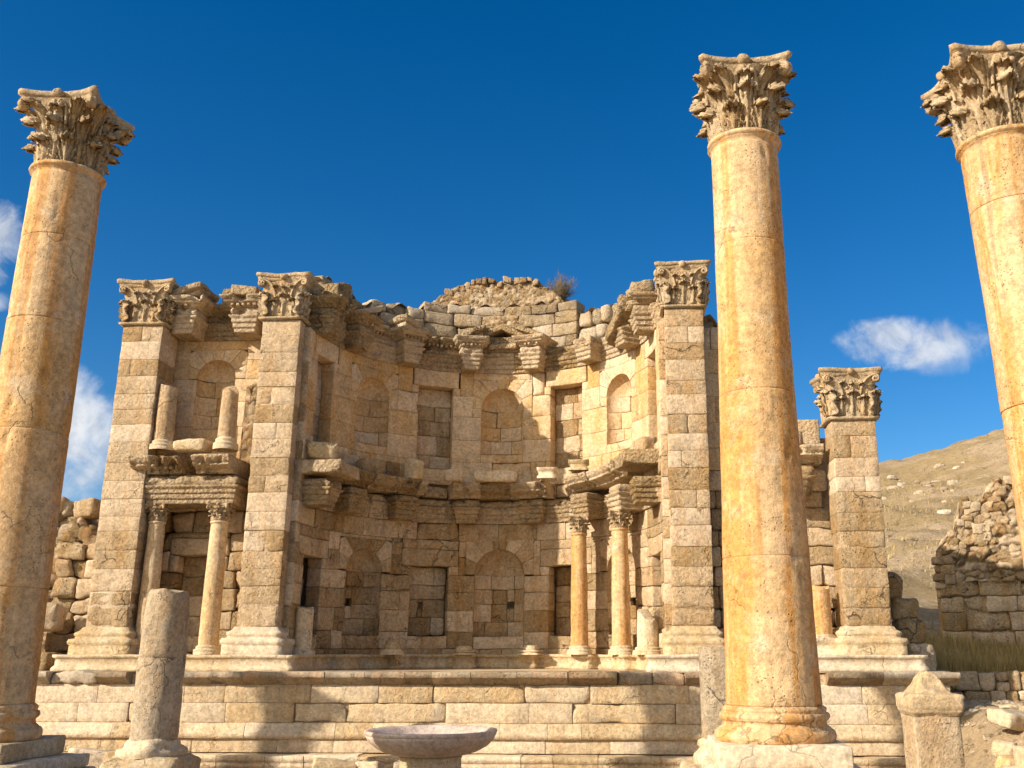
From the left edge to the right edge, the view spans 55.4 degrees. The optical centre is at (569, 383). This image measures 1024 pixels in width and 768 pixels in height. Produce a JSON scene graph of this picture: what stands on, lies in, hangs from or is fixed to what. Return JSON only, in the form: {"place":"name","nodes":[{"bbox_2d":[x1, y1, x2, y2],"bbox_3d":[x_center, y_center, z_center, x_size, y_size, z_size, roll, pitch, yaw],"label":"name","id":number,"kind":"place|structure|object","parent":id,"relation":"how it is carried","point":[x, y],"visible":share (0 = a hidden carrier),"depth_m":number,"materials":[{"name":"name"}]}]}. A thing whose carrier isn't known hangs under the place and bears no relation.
{"place":"outdoors","nodes":[
{"label":"outdoors","id":0,"kind":"place"},
{"bbox_2d":[0,753,95,767],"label":"foundation block","id":1,"kind":"structure","parent":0,"point":[70,760],"depth_m":13.21,"materials":[{"name":"stone"}]},
{"bbox_2d":[0,85,135,764],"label":"tall column","id":2,"kind":"structure","parent":1,"relation":"on","point":[76,135],"depth_m":14.17,"materials":[{"name":"stone"}]},
{"bbox_2d":[0,0,1023,501],"label":"sky","id":3,"kind":"structure","parent":0,"point":[406,152],"materials":[{"name":"blue"}]},
{"bbox_2d":[701,756,860,767],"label":"foundation block","id":4,"kind":"structure","parent":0,"point":[707,761],"depth_m":11.91,"materials":[{"name":"stone"}]},
{"bbox_2d":[879,428,1017,664],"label":"hill","id":5,"kind":"structure","parent":0,"point":[981,451],"depth_m":86.07,"materials":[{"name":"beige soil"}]},
{"bbox_2d":[881,475,959,540],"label":"hillside stones","id":6,"kind":"object","parent":5,"relation":"on","point":[935,490],"visible":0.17,"depth_m":88.02,"materials":[{"name":"beige stone"}]},
{"bbox_2d":[934,463,945,468],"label":"boulder","id":7,"kind":"object","parent":5,"relation":"on","point":[937,466],"visible":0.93,"depth_m":99.17,"materials":[{"name":"beige stone"}]},
{"bbox_2d":[880,446,1022,664],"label":"hillside scrub","id":8,"kind":"object","parent":5,"relation":"on","point":[934,510],"visible":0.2,"depth_m":81.93,"materials":[{"name":"brown plant"}]},
{"bbox_2d":[953,670,1023,767],"bbox_3d":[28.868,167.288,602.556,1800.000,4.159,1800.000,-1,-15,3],"label":"ground","id":9,"kind":"structure","parent":0,"point":[978,743],"depth_m":20.86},
{"bbox_2d":[41,513,98,654],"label":"rubble wall","id":10,"kind":"structure","parent":9,"relation":"on","point":[72,566],"depth_m":26.91,"materials":[{"name":"stone"}]},
{"bbox_2d":[59,496,69,512],"bbox_3d":[-15.406,3.623,28.809,0.966,0.632,0.816,7,-14,-19],"label":"boulder","id":11,"kind":"object","parent":10,"relation":"on","point":[63,499],"visible":0.16,"depth_m":28.61,"materials":[{"name":"stone"}]},
{"bbox_2d":[61,500,73,516],"bbox_3d":[-14.954,3.781,28.982,0.765,0.503,0.660,-15,-29,31],"label":"boulder","id":12,"kind":"object","parent":10,"relation":"on","point":[68,507],"visible":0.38,"depth_m":28.66,"materials":[{"name":"beige stone"}]},
{"bbox_2d":[73,498,100,519],"bbox_3d":[-14.180,3.736,28.749,0.900,0.584,0.754,-10,-25,19],"label":"boulder","id":13,"kind":"object","parent":10,"relation":"on","point":[88,509],"visible":0.78,"depth_m":28.44,"materials":[{"name":"stone"}]},
{"bbox_2d":[68,747,116,767],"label":"stone block","id":14,"kind":"object","parent":9,"relation":"on","point":[96,758],"depth_m":20.58,"materials":[{"name":"beige stone"}]},
{"bbox_2d":[103,750,115,761],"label":"stone block","id":15,"kind":"structure","parent":9,"relation":"on","point":[109,754],"depth_m":20.33,"materials":[{"name":"beige stone"}]},
{"bbox_2d":[99,753,200,767],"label":"foundation block","id":16,"kind":"structure","parent":9,"relation":"on","point":[189,760],"depth_m":19.47,"materials":[{"name":"stone"}]},
{"bbox_2d":[115,588,189,759],"bbox_3d":[-8.662,6.078,20.594,1.370,3.427,1.379,-1,-15,3],"label":"column stump","id":17,"kind":"object","parent":16,"relation":"on","point":[157,700],"visible":1,"depth_m":20.23,"materials":[{"name":"grey stone"}]},
{"bbox_2d":[312,757,361,767],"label":"stone block","id":18,"kind":"object","parent":9,"relation":"on","point":[318,762],"depth_m":19.99,"materials":[{"name":"beige stone"}]},
{"bbox_2d":[355,761,385,767],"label":"stone block","id":19,"kind":"object","parent":9,"relation":"on","point":[369,764],"depth_m":20.01,"materials":[{"name":"beige stone"}]},
{"bbox_2d":[393,760,399,767],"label":"stone block","id":20,"kind":"structure","parent":9,"relation":"on","point":[396,764],"depth_m":20.07,"materials":[{"name":"beige stone"}]},
{"bbox_2d":[364,725,497,767],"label":"stone basin","id":21,"kind":"object","parent":9,"relation":"on","point":[430,746],"visible":1,"depth_m":16.45,"materials":[{"name":"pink stone"}]},
{"bbox_2d":[35,260,960,767],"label":"nymphaeum","id":22,"kind":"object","parent":9,"relation":"on","point":[431,570],"visible":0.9,"depth_m":27.60,"materials":[{"name":"stone"}]},
{"bbox_2d":[39,652,58,670],"bbox_3d":[-13.734,7.248,25.377,0.611,0.500,0.572,-1,-15,7],"label":"boulder","id":23,"kind":"object","parent":22,"relation":"on","point":[47,660],"visible":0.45,"depth_m":25.18,"materials":[{"name":"stone"}]},
{"bbox_2d":[135,503,173,654],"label":"column","id":24,"kind":"structure","parent":22,"relation":"attached to","point":[158,517],"depth_m":26.63,"materials":[{"name":"stone"}]},
{"bbox_2d":[149,384,178,453],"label":"broken column","id":25,"kind":"structure","parent":22,"relation":"on","point":[162,442],"depth_m":27.49,"materials":[{"name":"stone"}]},
{"bbox_2d":[173,438,212,452],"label":"stone block","id":26,"kind":"structure","parent":22,"relation":"on","point":[200,445],"depth_m":27.09,"materials":[{"name":"beige stone"}]},
{"bbox_2d":[193,503,236,654],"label":"column","id":27,"kind":"structure","parent":22,"relation":"attached to","point":[211,609],"depth_m":26.34,"materials":[{"name":"stone"}]},
{"bbox_2d":[212,386,238,452],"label":"broken column","id":28,"kind":"structure","parent":22,"relation":"on","point":[226,440],"depth_m":27.40,"materials":[{"name":"stone"}]},
{"bbox_2d":[291,606,314,654],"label":"broken column","id":29,"kind":"structure","parent":22,"relation":"on","point":[303,628],"depth_m":26.34,"materials":[{"name":"stone"}]},
{"bbox_2d":[307,441,337,459],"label":"stone block","id":30,"kind":"structure","parent":22,"relation":"on","point":[321,450],"depth_m":27.48,"materials":[{"name":"beige stone"}]},
{"bbox_2d":[355,458,384,473],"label":"stone block","id":31,"kind":"structure","parent":22,"relation":"on","point":[373,465],"depth_m":29.51,"materials":[{"name":"stone"}]},
{"bbox_2d":[380,640,403,654],"bbox_3d":[-5.211,7.725,28.532,0.706,0.418,0.705,-1,-15,3],"label":"column base","id":32,"kind":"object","parent":22,"relation":"on","point":[392,647],"depth_m":28.32,"materials":[{"name":"stone"}]},
{"bbox_2d":[404,458,423,478],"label":"stone block","id":33,"kind":"structure","parent":22,"relation":"on","point":[413,468],"depth_m":30.25,"materials":[{"name":"beige stone"}]},
{"bbox_2d":[444,468,464,481],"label":"stone block","id":34,"kind":"structure","parent":22,"relation":"on","point":[455,474],"depth_m":30.50,"materials":[{"name":"stone"}]},
{"bbox_2d":[452,646,474,654],"bbox_3d":[-3.251,8.137,29.717,0.664,0.275,0.667,2,-16,-9],"label":"pedestal","id":35,"kind":"object","parent":22,"relation":"on","point":[462,650],"visible":1,"depth_m":29.48,"materials":[{"name":"stone"}]},
{"bbox_2d":[474,470,516,482],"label":"stone block","id":36,"kind":"structure","parent":22,"relation":"on","point":[508,476],"depth_m":30.62,"materials":[{"name":"beige stone"}]},
{"bbox_2d":[517,645,543,654],"bbox_3d":[-1.206,8.087,29.571,0.664,0.294,0.667,-4,-16,14],"label":"pedestal","id":37,"kind":"object","parent":22,"relation":"on","point":[531,650],"visible":1,"depth_m":29.33,"materials":[{"name":"stone"}]},
{"bbox_2d":[537,467,557,481],"bbox_3d":[-0.703,2.829,30.441,0.649,0.354,0.726,-1,-15,3],"label":"pedestal","id":38,"kind":"object","parent":22,"relation":"on","point":[547,473],"visible":1,"depth_m":30.15,"materials":[{"name":"stone"}]},
{"bbox_2d":[545,270,577,300],"bbox_3d":[-0.479,-3.398,34.527,1.585,1.308,1.538,-12,-19,36],"label":"dry shrub","id":39,"kind":"object","parent":22,"relation":"on","point":[562,290],"visible":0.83,"depth_m":34.30,"materials":[{"name":"brown plant"}]},
{"bbox_2d":[568,459,588,473],"bbox_3d":[0.270,2.545,29.979,0.647,0.335,0.727,-1,-15,3],"label":"pedestal","id":40,"kind":"object","parent":22,"relation":"on","point":[578,465],"visible":0.97,"depth_m":29.68,"materials":[{"name":"stone"}]},
{"bbox_2d":[567,516,591,654],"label":"column","id":41,"kind":"structure","parent":22,"relation":"on","point":[579,527],"depth_m":28.97,"materials":[{"name":"stone"}]},
{"bbox_2d":[607,510,633,654],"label":"column","id":42,"kind":"structure","parent":22,"relation":"attached to","point":[621,618],"depth_m":27.79,"materials":[{"name":"stone"}]},
{"bbox_2d":[633,436,656,448],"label":"stone block","id":43,"kind":"structure","parent":22,"relation":"on","point":[646,442],"depth_m":27.76,"materials":[{"name":"stone"}]},
{"bbox_2d":[632,608,659,654],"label":"broken column","id":44,"kind":"structure","parent":22,"relation":"attached to","point":[647,633],"depth_m":26.38,"materials":[{"name":"stone"}]},
{"bbox_2d":[816,638,836,654],"bbox_3d":[6.604,6.840,25.332,0.873,0.437,0.745,-1,-15,3],"label":"pedestal","id":45,"kind":"object","parent":22,"relation":"on","point":[826,646],"visible":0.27,"depth_m":25.03,"materials":[{"name":"stone"}]},
{"bbox_2d":[812,584,836,637],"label":"broken column","id":46,"kind":"structure","parent":45,"relation":"on","point":[822,612],"depth_m":25.41,"materials":[{"name":"stone"}]},
{"bbox_2d":[906,643,936,670],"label":"stone block","id":47,"kind":"structure","parent":22,"relation":"on","point":[923,649],"depth_m":25.35,"materials":[{"name":"stone"}]},
{"bbox_2d":[891,617,925,644],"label":"stone block","id":48,"kind":"structure","parent":47,"relation":"on","point":[913,630],"depth_m":25.63,"materials":[{"name":"stone"}]},
{"bbox_2d":[890,597,918,619],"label":"stone block","id":49,"kind":"structure","parent":48,"relation":"on","point":[901,608],"depth_m":25.85,"materials":[{"name":"stone"}]},
{"bbox_2d":[888,572,902,599],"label":"stone block","id":50,"kind":"structure","parent":49,"relation":"on","point":[895,584],"depth_m":26.08,"materials":[{"name":"stone"}]},
{"bbox_2d":[679,761,701,767],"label":"foundation block","id":51,"kind":"structure","parent":9,"relation":"on","point":[687,764],"depth_m":17.59,"materials":[{"name":"stone"}]},
{"bbox_2d":[693,646,725,764],"bbox_3d":[2.825,5.912,17.942,1.164,2.076,1.168,-1,-15,3],"label":"column stump","id":52,"kind":"object","parent":51,"relation":"on","point":[712,680],"visible":0.48,"depth_m":17.71,"materials":[{"name":"stone"}]},
{"bbox_2d":[689,50,853,767],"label":"tall column","id":53,"kind":"structure","parent":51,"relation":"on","point":[773,713],"depth_m":12.50,"materials":[{"name":"stone"}]},
{"bbox_2d":[895,671,964,767],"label":"square pillar","id":54,"kind":"structure","parent":9,"relation":"on","point":[930,706],"depth_m":16.02,"materials":[{"name":"stone"}]},
{"bbox_2d":[924,629,1023,672],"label":"tall dry grass","id":55,"kind":"structure","parent":9,"relation":"on","point":[979,661],"depth_m":33.16,"materials":[{"name":"plant"}]},
{"bbox_2d":[931,475,1023,648],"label":"ruined wall","id":56,"kind":"structure","parent":9,"relation":"on","point":[978,575],"depth_m":37.68,"materials":[{"name":"stone"}]},
{"bbox_2d":[936,670,1023,701],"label":"dry stone wall","id":57,"kind":"structure","parent":9,"relation":"on","point":[1010,687],"depth_m":26.91,"materials":[{"name":"stone"}]},
{"bbox_2d":[961,698,1022,763],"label":"stones","id":58,"kind":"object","parent":9,"relation":"on","point":[971,723],"depth_m":22.60,"materials":[{"name":"beige stone"}]},
{"bbox_2d":[991,739,1015,756],"bbox_3d":[8.734,7.323,19.549,0.460,0.311,0.418,-5,-2,43],"label":"boulder","id":59,"kind":"object","parent":9,"relation":"on","point":[999,747],"visible":0.73,"depth_m":19.45,"materials":[{"name":"stone"}]},
{"bbox_2d":[986,708,1023,731],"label":"boulder","id":60,"kind":"object","parent":9,"relation":"on","point":[1012,719],"visible":1,"depth_m":19.78,"materials":[{"name":"stone"}]},
{"bbox_2d":[995,755,1014,767],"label":"boulder","id":61,"kind":"object","parent":9,"relation":"on","point":[1003,760],"visible":0.59,"depth_m":18.70,"materials":[{"name":"stone"}]},
{"bbox_2d":[999,703,1023,707],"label":"boulder","id":62,"kind":"object","parent":9,"relation":"on","point":[1016,705],"visible":0.43,"depth_m":22.96,"materials":[{"name":"stone"}]},
{"bbox_2d":[1002,765,1022,767],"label":"foundation block","id":63,"kind":"structure","parent":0,"point":[1011,766],"depth_m":11.71,"materials":[{"name":"stone"}]},
{"bbox_2d":[920,41,1023,767],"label":"tall column","id":64,"kind":"structure","parent":63,"relation":"on","point":[974,96],"depth_m":12.62,"materials":[{"name":"stone"}]},
{"bbox_3d":[-14.291,6.570,25.661,0.544,0.459,0.501,3,-20,-21],"label":"boulder","id":65,"kind":"object","parent":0,"visible":0},
{"bbox_2d":[44,602,67,631],"bbox_3d":[-13.995,6.245,25.967,0.910,0.757,0.857,-1,-21,-10],"label":"boulder","id":66,"kind":"object","parent":65,"relation":"on","point":[56,615],"visible":0.47,"depth_m":25.72,"materials":[{"name":"stone"}]}
]}

